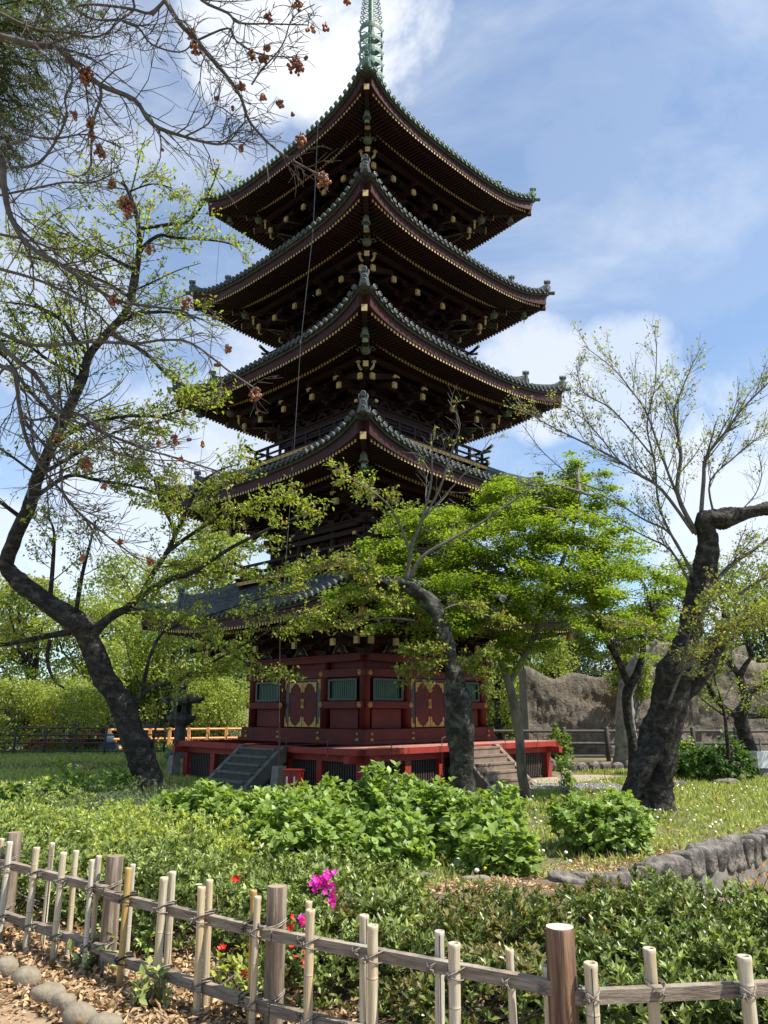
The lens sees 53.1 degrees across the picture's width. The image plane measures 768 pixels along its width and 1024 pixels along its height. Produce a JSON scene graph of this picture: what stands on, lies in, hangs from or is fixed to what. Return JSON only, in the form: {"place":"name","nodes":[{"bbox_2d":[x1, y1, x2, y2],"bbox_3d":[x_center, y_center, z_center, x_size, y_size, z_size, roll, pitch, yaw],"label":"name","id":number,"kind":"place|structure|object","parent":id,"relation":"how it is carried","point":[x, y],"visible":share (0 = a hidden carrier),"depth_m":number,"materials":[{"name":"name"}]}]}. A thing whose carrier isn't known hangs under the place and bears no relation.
{"place":"outdoors","nodes":[
{"label":"outdoors","id":0,"kind":"place"},
{"bbox_2d":[0,988,53,1023],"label":"path","id":1,"kind":"structure","parent":0,"point":[31,1015],"depth_m":4.18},
{"bbox_2d":[0,736,767,1023],"bbox_3d":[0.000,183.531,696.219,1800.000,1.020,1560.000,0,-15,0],"label":"ground","id":2,"kind":"structure","parent":0,"point":[587,761],"depth_m":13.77,"materials":[{"name":"plant"}]},
{"bbox_2d":[0,672,47,752],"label":"maple tree","id":3,"kind":"object","parent":2,"relation":"on","point":[9,706],"visible":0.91,"depth_m":32.92,"materials":[{"name":"green plant"}]},
{"bbox_2d":[0,782,86,811],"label":"shrub","id":4,"kind":"object","parent":2,"relation":"on","point":[19,787],"visible":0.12,"depth_m":13.80,"materials":[{"name":"green plant"}]},
{"bbox_2d":[0,570,95,741],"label":"broadleaf tree","id":5,"kind":"object","parent":2,"relation":"on","point":[30,668],"visible":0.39,"depth_m":44.62,"materials":[{"name":"green plant"}]},
{"bbox_2d":[0,0,112,190],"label":"conifer","id":6,"kind":"object","parent":2,"relation":"on","point":[15,57],"visible":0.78,"depth_m":5.43,"materials":[{"name":"plant"}]},
{"bbox_2d":[21,729,104,750],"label":"hedge","id":7,"kind":"object","parent":2,"relation":"on","point":[68,739],"visible":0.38,"depth_m":35.19,"materials":[{"name":"plant"}]},
{"bbox_2d":[14,676,123,750],"bbox_3d":[-13.930,9.150,34.075,4.917,3.716,4.854,0,-15,0],"label":"maple tree","id":8,"kind":"object","parent":2,"relation":"on","point":[53,702],"visible":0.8,"depth_m":33.65,"materials":[{"name":"green plant"}]},
{"bbox_2d":[0,783,148,833],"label":"juniper","id":9,"kind":"object","parent":2,"relation":"on","point":[88,807],"visible":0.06,"depth_m":12.77,"materials":[{"name":"green plant"}]},
{"bbox_2d":[20,754,139,808],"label":"shrub","id":10,"kind":"object","parent":2,"relation":"on","point":[122,777],"visible":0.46,"depth_m":14.73,"materials":[{"name":"green plant"}]},
{"bbox_2d":[0,727,165,753],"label":"fence","id":11,"kind":"object","parent":2,"relation":"on","point":[45,735],"visible":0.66,"depth_m":32.22,"materials":[{"name":"wood"}]},
{"bbox_2d":[21,592,145,737],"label":"broadleaf tree","id":12,"kind":"object","parent":2,"relation":"on","point":[115,650],"visible":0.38,"depth_m":41.45,"materials":[{"name":"green plant"}]},
{"bbox_2d":[0,744,171,752],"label":"hedge","id":13,"kind":"object","parent":2,"relation":"on","point":[52,748],"visible":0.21,"depth_m":33.51,"materials":[{"name":"green plant"}]},
{"bbox_2d":[68,674,162,741],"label":"broadleaf tree","id":14,"kind":"object","parent":2,"relation":"on","point":[111,725],"visible":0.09,"depth_m":45.62,"materials":[{"name":"green plant"}]},
{"bbox_2d":[67,546,196,687],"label":"broadleaf tree","id":15,"kind":"object","parent":2,"relation":"on","point":[127,564],"visible":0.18,"depth_m":58.14,"materials":[{"name":"green plant"}]},
{"bbox_2d":[94,774,198,819],"bbox_3d":[-3.512,4.929,12.825,2.899,0.930,2.985,0,-15,0],"label":"juniper","id":16,"kind":"object","parent":2,"relation":"on","point":[138,800],"visible":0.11,"depth_m":12.72,"materials":[{"name":"green plant"}]},
{"bbox_2d":[0,118,337,798],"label":"cherry tree","id":17,"kind":"object","parent":2,"relation":"on","point":[85,631],"visible":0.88,"depth_m":14.90,"materials":[{"name":"green plant"}]},
{"bbox_2d":[106,620,233,743],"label":"broadleaf tree","id":18,"kind":"object","parent":2,"relation":"on","point":[154,675],"visible":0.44,"depth_m":43.70,"materials":[{"name":"green plant"}]},
{"bbox_2d":[108,727,241,748],"bbox_3d":[-9.750,11.302,38.391,7.708,1.060,0.400,6,-16,-23],"label":"orange railing","id":19,"kind":"object","parent":2,"relation":"on","point":[169,738],"visible":0.16,"depth_m":38.48,"materials":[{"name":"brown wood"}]},
{"bbox_2d":[0,0,350,588],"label":"berry tree","id":20,"kind":"object","parent":2,"relation":"on","point":[196,44],"visible":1,"depth_m":4.99,"materials":[{"name":"brown plant"}]},
{"bbox_2d":[159,682,204,759],"bbox_3d":[-7.646,7.838,28.959,1.753,2.930,1.548,0,-15,0],"label":"stone lantern","id":21,"kind":"object","parent":2,"relation":"on","point":[185,717],"visible":0.73,"depth_m":28.71,"materials":[{"name":"stone"}]},
{"bbox_2d":[136,778,243,849],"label":"hydrangea","id":22,"kind":"object","parent":2,"relation":"on","point":[179,797],"visible":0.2,"depth_m":11.64,"materials":[{"name":"green plant"}]},
{"bbox_2d":[122,520,263,739],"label":"zelkova tree","id":23,"kind":"object","parent":2,"relation":"on","point":[218,547],"visible":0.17,"depth_m":54.47,"materials":[{"name":"green plant"}]},
{"bbox_2d":[179,673,249,739],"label":"maple tree","id":24,"kind":"object","parent":2,"relation":"on","point":[214,695],"visible":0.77,"depth_m":41.29,"materials":[{"name":"green plant"}]},
{"bbox_2d":[186,643,249,739],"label":"broadleaf tree","id":25,"kind":"object","parent":2,"relation":"on","point":[239,675],"visible":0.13,"depth_m":44.95,"materials":[{"name":"green plant"}]},
{"bbox_2d":[173,785,284,850],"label":"hydrangea","id":26,"kind":"object","parent":2,"relation":"on","point":[212,804],"visible":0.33,"depth_m":11.22,"materials":[{"name":"green plant"}]},
{"bbox_2d":[235,778,317,859],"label":"hydrangea","id":27,"kind":"object","parent":2,"relation":"on","point":[306,787],"visible":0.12,"depth_m":11.13,"materials":[{"name":"green plant"}]},
{"bbox_2d":[220,788,359,867],"bbox_3d":[-1.182,4.223,10.227,1.962,1.126,1.810,-7,-16,26],"label":"hydrangea","id":28,"kind":"object","parent":2,"relation":"on","point":[277,832],"visible":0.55,"depth_m":9.88,"materials":[{"name":"green plant"}]},
{"bbox_2d":[282,769,304,791],"bbox_3d":[-2.220,6.623,18.780,0.460,0.650,0.302,-5,-15,19],"label":"hydrant box","id":29,"kind":"object","parent":2,"relation":"on","point":[291,776],"visible":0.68,"depth_m":18.70,"materials":[{"name":"red paint"}]},
{"bbox_2d":[312,772,395,823],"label":"hydrangea","id":30,"kind":"object","parent":2,"relation":"on","point":[327,784],"visible":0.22,"depth_m":11.37,"materials":[{"name":"green plant"}]},
{"bbox_2d":[0,879,733,1023],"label":"planting bed","id":31,"kind":"object","parent":2,"relation":"on","point":[292,995],"visible":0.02,"depth_m":4.58,"materials":[{"name":"soil"}]},
{"bbox_2d":[0,955,18,977],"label":"edging stone","id":32,"kind":"object","parent":31,"relation":"on","point":[9,965],"visible":0.69,"depth_m":4.80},
{"bbox_2d":[10,966,41,990],"bbox_3d":[-2.154,2.820,4.641,0.199,0.139,0.156,-10,-17,33],"label":"edging stone","id":33,"kind":"object","parent":31,"relation":"on","point":[24,975],"visible":0.65,"depth_m":4.59,"materials":[{"name":"stone"}]},
{"bbox_2d":[30,981,66,1006],"bbox_3d":[-1.912,2.756,4.385,0.204,0.116,0.160,-10,-18,35],"label":"edging stone","id":34,"kind":"object","parent":31,"relation":"on","point":[40,993],"visible":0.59,"depth_m":4.34,"materials":[{"name":"stone"}]},
{"bbox_2d":[50,992,76,1015],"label":"edging stone","id":35,"kind":"object","parent":31,"relation":"on","point":[62,1001],"visible":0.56,"depth_m":4.20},
{"bbox_2d":[0,813,144,913],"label":"azalea bush","id":36,"kind":"object","parent":31,"relation":"on","point":[42,843],"visible":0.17,"depth_m":6.74,"materials":[{"name":"green plant"}]},
{"bbox_2d":[61,1001,96,1023],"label":"edging stone","id":37,"kind":"object","parent":31,"relation":"on","point":[84,1011],"visible":0.91,"depth_m":4.04,"materials":[{"name":"stone"}]},
{"bbox_2d":[1,792,177,892],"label":"azalea bush","id":38,"kind":"object","parent":31,"relation":"on","point":[84,828],"visible":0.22,"depth_m":7.64,"materials":[{"name":"green plant"}]},
{"bbox_2d":[64,927,118,974],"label":"weed","id":39,"kind":"object","parent":31,"relation":"on","point":[91,957],"visible":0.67,"depth_m":4.88,"materials":[{"name":"green plant"}]},
{"bbox_2d":[88,1012,122,1023],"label":"edging stone","id":40,"kind":"object","parent":31,"relation":"on","point":[105,1018],"visible":1,"depth_m":3.90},
{"bbox_2d":[0,776,249,891],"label":"azalea bush","id":41,"kind":"object","parent":31,"relation":"on","point":[60,811],"visible":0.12,"depth_m":8.73,"materials":[{"name":"green plant"}]},
{"bbox_2d":[0,815,254,930],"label":"azalea bush","id":42,"kind":"object","parent":31,"relation":"on","point":[136,856],"visible":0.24,"depth_m":6.07,"materials":[{"name":"green plant"}]},
{"bbox_2d":[121,956,173,1011],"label":"weed","id":43,"kind":"object","parent":31,"relation":"on","point":[140,998],"visible":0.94,"depth_m":4.30,"materials":[{"name":"green plant"}]},
{"bbox_2d":[130,923,176,960],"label":"weed","id":44,"kind":"object","parent":31,"relation":"on","point":[145,936],"visible":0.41,"depth_m":5.12,"materials":[{"name":"green plant"}]},
{"bbox_2d":[60,796,263,923],"bbox_3d":[-1.955,3.020,6.788,1.678,0.903,1.748,0,-15,0],"label":"azalea bush","id":45,"kind":"object","parent":31,"relation":"on","point":[107,841],"visible":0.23,"depth_m":7.01,"materials":[{"name":"green plant"}]},
{"bbox_2d":[202,942,248,987],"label":"weed","id":46,"kind":"object","parent":31,"relation":"on","point":[223,978],"visible":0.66,"depth_m":4.56,"materials":[{"name":"green plant"}]},
{"bbox_2d":[99,829,374,955],"bbox_3d":[-1.020,2.823,5.825,2.105,0.735,1.592,0,-15,0],"label":"azalea bush","id":47,"kind":"object","parent":31,"relation":"on","point":[194,857],"visible":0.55,"depth_m":5.49,"materials":[{"name":"green plant"}]},
{"bbox_2d":[223,964,262,1019],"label":"weed","id":48,"kind":"object","parent":31,"relation":"on","point":[237,978],"visible":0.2,"depth_m":4.18,"materials":[{"name":"green plant"}]},
{"bbox_2d":[210,841,442,963],"bbox_3d":[-0.340,2.752,5.439,1.610,0.684,1.397,0,-15,0],"label":"azalea bush","id":49,"kind":"object","parent":31,"relation":"on","point":[317,883],"visible":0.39,"depth_m":5.50,"materials":[{"name":"green plant"}]},
{"bbox_2d":[217,874,461,1012],"bbox_3d":[-0.228,2.575,4.649,1.590,0.622,1.106,0,-15,0],"label":"azalea bush","id":50,"kind":"object","parent":31,"relation":"on","point":[399,903],"visible":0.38,"depth_m":4.49,"materials":[{"name":"green plant"}]},
{"bbox_2d":[0,843,759,1023],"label":"fallen leaves","id":51,"kind":"object","parent":31,"relation":"on","point":[110,987],"visible":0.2,"depth_m":4.64,"materials":[{"name":"brown plant"}]},
{"bbox_2d":[0,831,767,1023],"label":"bamboo fence","id":52,"kind":"object","parent":31,"relation":"on","point":[555,986],"visible":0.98,"depth_m":3.95,"materials":[{"name":"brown wood"}]},
{"bbox_2d":[287,876,545,1001],"bbox_3d":[0.220,2.700,5.004,1.894,0.559,1.383,0,-15,0],"label":"azalea bush","id":53,"kind":"object","parent":31,"relation":"on","point":[471,901],"visible":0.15,"depth_m":4.97,"materials":[{"name":"green plant"}]},
{"bbox_2d":[317,895,590,1023],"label":"azalea bush","id":54,"kind":"object","parent":31,"relation":"on","point":[528,959],"visible":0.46,"depth_m":4.18,"materials":[{"name":"green plant"}]},
{"bbox_2d":[497,988,544,1023],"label":"weed","id":55,"kind":"object","parent":31,"relation":"on","point":[540,1019],"visible":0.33,"depth_m":4.01,"materials":[{"name":"green plant"}]},
{"bbox_2d":[459,884,669,1004],"bbox_3d":[1.083,2.684,4.864,1.635,0.631,1.418,-13,-20,42],"label":"azalea bush","id":56,"kind":"object","parent":31,"relation":"on","point":[516,894],"visible":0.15,"depth_m":4.79,"materials":[{"name":"green plant"}]},
{"bbox_2d":[486,872,723,956],"bbox_3d":[1.331,2.799,5.264,1.780,0.576,1.535,0,-15,0],"label":"azalea bush","id":57,"kind":"object","parent":31,"relation":"on","point":[667,913],"visible":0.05,"depth_m":5.28,"materials":[{"name":"green plant"}]},
{"bbox_2d":[529,916,767,1023],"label":"azalea bush","id":58,"kind":"object","parent":31,"relation":"on","point":[616,973],"visible":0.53,"depth_m":3.94,"materials":[{"name":"green plant"}]},
{"bbox_2d":[553,874,767,1023],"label":"azalea bush","id":59,"kind":"object","parent":31,"relation":"on","point":[688,926],"visible":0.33,"depth_m":4.68,"materials":[{"name":"green plant"}]},
{"bbox_2d":[626,863,767,925],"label":"azalea bush","id":60,"kind":"object","parent":31,"relation":"on","point":[748,897],"visible":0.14,"depth_m":5.48,"materials":[{"name":"green plant"}]},
{"bbox_2d":[663,899,767,947],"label":"azalea bush","id":61,"kind":"object","parent":31,"relation":"on","point":[759,922],"visible":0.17,"depth_m":4.68,"materials":[{"name":"green plant"}]},
{"bbox_2d":[692,935,767,1023],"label":"azalea bush","id":62,"kind":"object","parent":31,"relation":"on","point":[715,944],"visible":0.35,"depth_m":4.04,"materials":[{"name":"green plant"}]},
{"bbox_2d":[294,804,440,871],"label":"hydrangea","id":63,"kind":"object","parent":2,"relation":"on","point":[382,838],"visible":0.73,"depth_m":9.68,"materials":[{"name":"green plant"}]},
{"bbox_2d":[133,0,603,791],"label":"pagoda","id":64,"kind":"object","parent":2,"relation":"on","point":[407,304],"visible":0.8,"depth_m":24.83,"materials":[{"name":"red paint"}]},
{"bbox_2d":[166,223,220,775],"bbox_3d":[-6.616,-1.905,27.335,0.632,21.467,0.361,14,-20,-43],"label":"lightning cable","id":65,"kind":"object","parent":64,"relation":"attached to","point":[173,766],"visible":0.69,"depth_m":24.61,"materials":[{"name":"black metal"}]},
{"bbox_2d":[270,123,322,790],"bbox_3d":[-2.357,-2.818,22.468,0.416,20.742,1.453,-11,-18,36],"label":"lightning cable","id":66,"kind":"object","parent":64,"relation":"attached to","point":[277,776],"visible":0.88,"depth_m":19.72,"materials":[{"name":"black metal"}]},
{"bbox_2d":[0,775,765,884],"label":"clover","id":67,"kind":"object","parent":2,"relation":"on","point":[545,856],"visible":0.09,"depth_m":13.24,"materials":[{"name":"green plant"}]},
{"bbox_2d":[337,760,438,836],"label":"hydrangea","id":68,"kind":"object","parent":2,"relation":"on","point":[392,791],"visible":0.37,"depth_m":11.53,"materials":[{"name":"green plant"}]},
{"bbox_2d":[372,775,469,855],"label":"hydrangea","id":69,"kind":"object","parent":2,"relation":"on","point":[418,804],"visible":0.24,"depth_m":11.11,"materials":[{"name":"green plant"}]},
{"bbox_2d":[277,385,581,795],"bbox_3d":[0.914,1.684,15.518,5.988,8.526,2.675,4,-15,-14],"label":"cherry tree","id":70,"kind":"object","parent":2,"relation":"on","point":[460,728],"visible":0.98,"depth_m":15.49,"materials":[{"name":"green plant"}]},
{"bbox_2d":[435,803,512,862],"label":"hydrangea","id":71,"kind":"object","parent":2,"relation":"on","point":[457,829],"visible":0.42,"depth_m":10.07,"materials":[{"name":"green plant"}]},
{"bbox_2d":[421,780,532,850],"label":"hydrangea","id":72,"kind":"object","parent":2,"relation":"on","point":[481,799],"visible":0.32,"depth_m":11.17,"materials":[{"name":"green plant"}]},
{"bbox_2d":[316,450,667,799],"bbox_3d":[2.269,2.593,17.663,8.056,8.580,4.618,3,-15,-13],"label":"maple tree","id":73,"kind":"object","parent":2,"relation":"on","point":[541,541],"visible":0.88,"depth_m":17.51,"materials":[{"name":"green plant"}]},
{"bbox_2d":[454,820,546,878],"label":"hydrangea","id":74,"kind":"object","parent":2,"relation":"on","point":[493,849],"visible":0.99,"depth_m":8.86,"materials":[{"name":"green plant"}]},
{"bbox_2d":[485,653,528,738],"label":"broadleaf tree","id":75,"kind":"object","parent":2,"relation":"on","point":[500,714],"visible":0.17,"depth_m":43.84,"materials":[{"name":"green plant"}]},
{"bbox_2d":[517,635,582,678],"bbox_3d":[7.919,8.543,35.790,3.355,5.742,2.862,10,-18,-34],"label":"maple tree","id":76,"kind":"object","parent":2,"relation":"on","point":[552,665],"visible":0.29,"depth_m":35.65,"materials":[{"name":"green plant"}]},
{"bbox_2d":[497,783,622,790],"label":"pebbles","id":77,"kind":"object","parent":2,"relation":"on","point":[580,785],"visible":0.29,"depth_m":21.31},
{"bbox_2d":[545,722,575,760],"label":"shrub","id":78,"kind":"object","parent":2,"relation":"on","point":[564,738],"visible":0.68,"depth_m":28.04,"materials":[{"name":"green plant"}]},
{"bbox_2d":[547,870,585,884],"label":"edging rock","id":79,"kind":"object","parent":2,"relation":"on","point":[558,876],"visible":0.41,"depth_m":8.63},
{"bbox_2d":[555,754,578,801],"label":"hydrangea","id":80,"kind":"object","parent":2,"relation":"on","point":[568,782],"visible":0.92,"depth_m":17.55,"materials":[{"name":"green plant"}]},
{"bbox_2d":[553,631,611,676],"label":"evergreen tree","id":81,"kind":"object","parent":2,"relation":"on","point":[593,672],"visible":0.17,"depth_m":40.89,"materials":[{"name":"green plant"}]},
{"bbox_2d":[542,787,658,854],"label":"hydrangea","id":82,"kind":"object","parent":2,"relation":"on","point":[619,816],"visible":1,"depth_m":11.19,"materials":[{"name":"green plant"}]},
{"bbox_2d":[519,666,701,754],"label":"rock wall","id":83,"kind":"structure","parent":2,"relation":"on","point":[574,701],"depth_m":32.31,"materials":[{"name":"stone"}]},
{"bbox_2d":[530,538,692,773],"bbox_3d":[6.260,3.784,19.062,5.232,6.562,3.833,0,-15,0],"label":"maple tree","id":84,"kind":"object","parent":2,"relation":"on","point":[628,569],"visible":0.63,"depth_m":19.08,"materials":[{"name":"green plant"}]},
{"bbox_2d":[588,622,639,676],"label":"evergreen tree","id":85,"kind":"object","parent":2,"relation":"on","point":[614,643],"visible":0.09,"depth_m":42.99,"materials":[{"name":"green plant"}]},
{"bbox_2d":[603,654,655,735],"bbox_3d":[10.075,8.038,31.437,2.132,4.526,1.771,0,-15,0],"label":"maple tree","id":86,"kind":"object","parent":2,"relation":"on","point":[642,690],"visible":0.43,"depth_m":31.39,"materials":[{"name":"green plant"}]},
{"bbox_2d":[493,727,767,760],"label":"log fence","id":87,"kind":"object","parent":2,"relation":"on","point":[607,743],"visible":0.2,"depth_m":28.59,"materials":[{"name":"wood"}]},
{"bbox_2d":[499,315,767,813],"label":"cherry tree","id":88,"kind":"object","parent":2,"relation":"on","point":[687,664],"visible":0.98,"depth_m":15.86,"materials":[{"name":"black plant"}]},
{"bbox_2d":[613,639,657,764],"bbox_3d":[8.825,6.920,27.479,1.085,4.707,2.158,9,-17,-32],"label":"pale tree","id":89,"kind":"object","parent":2,"relation":"on","point":[621,747],"visible":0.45,"depth_m":27.34,"materials":[{"name":"grey plant"}]},
{"bbox_2d":[643,855,680,888],"bbox_3d":[3.664,4.804,10.185,0.447,0.433,0.425,-12,-19,39],"label":"edging rock","id":90,"kind":"object","parent":2,"relation":"on","point":[665,864],"visible":0.37,"depth_m":10.10,"materials":[{"name":"stone"}]},
{"bbox_2d":[659,854,691,877],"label":"edging rock","id":91,"kind":"object","parent":2,"relation":"on","point":[685,865],"visible":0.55,"depth_m":10.35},
{"bbox_2d":[670,848,705,877],"bbox_3d":[4.247,4.904,10.789,0.440,0.377,0.408,13,-19,-41],"label":"edging rock","id":92,"kind":"object","parent":2,"relation":"on","point":[695,857],"visible":0.68,"depth_m":10.63,"materials":[{"name":"stone"}]},
{"bbox_2d":[647,641,747,666],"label":"rock wall","id":93,"kind":"structure","parent":2,"relation":"on","point":[656,649],"depth_m":35.79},
{"bbox_2d":[684,842,717,873],"bbox_3d":[4.560,4.984,11.050,0.416,0.431,0.394,-13,-20,41],"label":"edging rock","id":94,"kind":"object","parent":2,"relation":"on","point":[711,858],"visible":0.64,"depth_m":10.90,"materials":[{"name":"stone"}]},
{"bbox_2d":[698,840,728,869],"bbox_3d":[4.814,5.053,11.293,0.339,0.389,0.400,13,-19,-40],"label":"edging rock","id":95,"kind":"object","parent":2,"relation":"on","point":[722,851],"visible":0.51,"depth_m":11.19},
{"bbox_2d":[661,556,767,662],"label":"broadleaf tree","id":96,"kind":"object","parent":2,"relation":"on","point":[731,573],"visible":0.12,"depth_m":49.50,"materials":[{"name":"green plant"}]},
{"bbox_2d":[676,729,761,780],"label":"hydrangea","id":97,"kind":"object","parent":2,"relation":"on","point":[695,760],"visible":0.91,"depth_m":22.59,"materials":[{"name":"green plant"}]},
{"bbox_2d":[707,838,736,872],"bbox_3d":[5.044,5.141,11.529,0.388,0.464,0.335,-14,-20,43],"label":"edging rock","id":98,"kind":"object","parent":2,"relation":"on","point":[731,861],"visible":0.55,"depth_m":11.41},
{"bbox_2d":[681,847,767,897],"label":"channel wall","id":99,"kind":"structure","parent":2,"relation":"on","point":[718,877],"depth_m":11.42,"materials":[{"name":"stone"}]},
{"bbox_2d":[692,650,767,777],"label":"young tree","id":100,"kind":"object","parent":2,"relation":"on","point":[725,717],"visible":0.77,"depth_m":22.47,"materials":[{"name":"green plant"}]},
{"bbox_2d":[695,568,767,773],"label":"crooked tree","id":101,"kind":"object","parent":2,"relation":"on","point":[743,729],"visible":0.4,"depth_m":24.91,"materials":[{"name":"green plant"}]},
{"bbox_2d":[717,834,746,871],"bbox_3d":[5.302,5.210,11.774,0.412,0.538,0.373,14,-20,-43],"label":"edging rock","id":102,"kind":"object","parent":2,"relation":"on","point":[736,839],"visible":0.55,"depth_m":11.66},
{"bbox_2d":[698,654,767,753],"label":"rock wall","id":103,"kind":"structure","parent":2,"relation":"on","point":[709,720],"depth_m":33.28,"materials":[{"name":"stone"}]},
{"bbox_2d":[727,593,767,662],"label":"broadleaf tree","id":104,"kind":"object","parent":2,"relation":"on","point":[755,648],"visible":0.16,"depth_m":39.49,"materials":[{"name":"green plant"}]},
{"bbox_2d":[750,738,767,774],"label":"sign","id":105,"kind":"object","parent":2,"relation":"on","point":[761,762],"visible":0.88,"depth_m":24.28,"materials":[{"name":"white paint"}]},
{"bbox_2d":[0,0,767,685],"label":"sky","id":106,"kind":"structure","parent":0,"point":[639,128],"materials":[{"name":"blue"}]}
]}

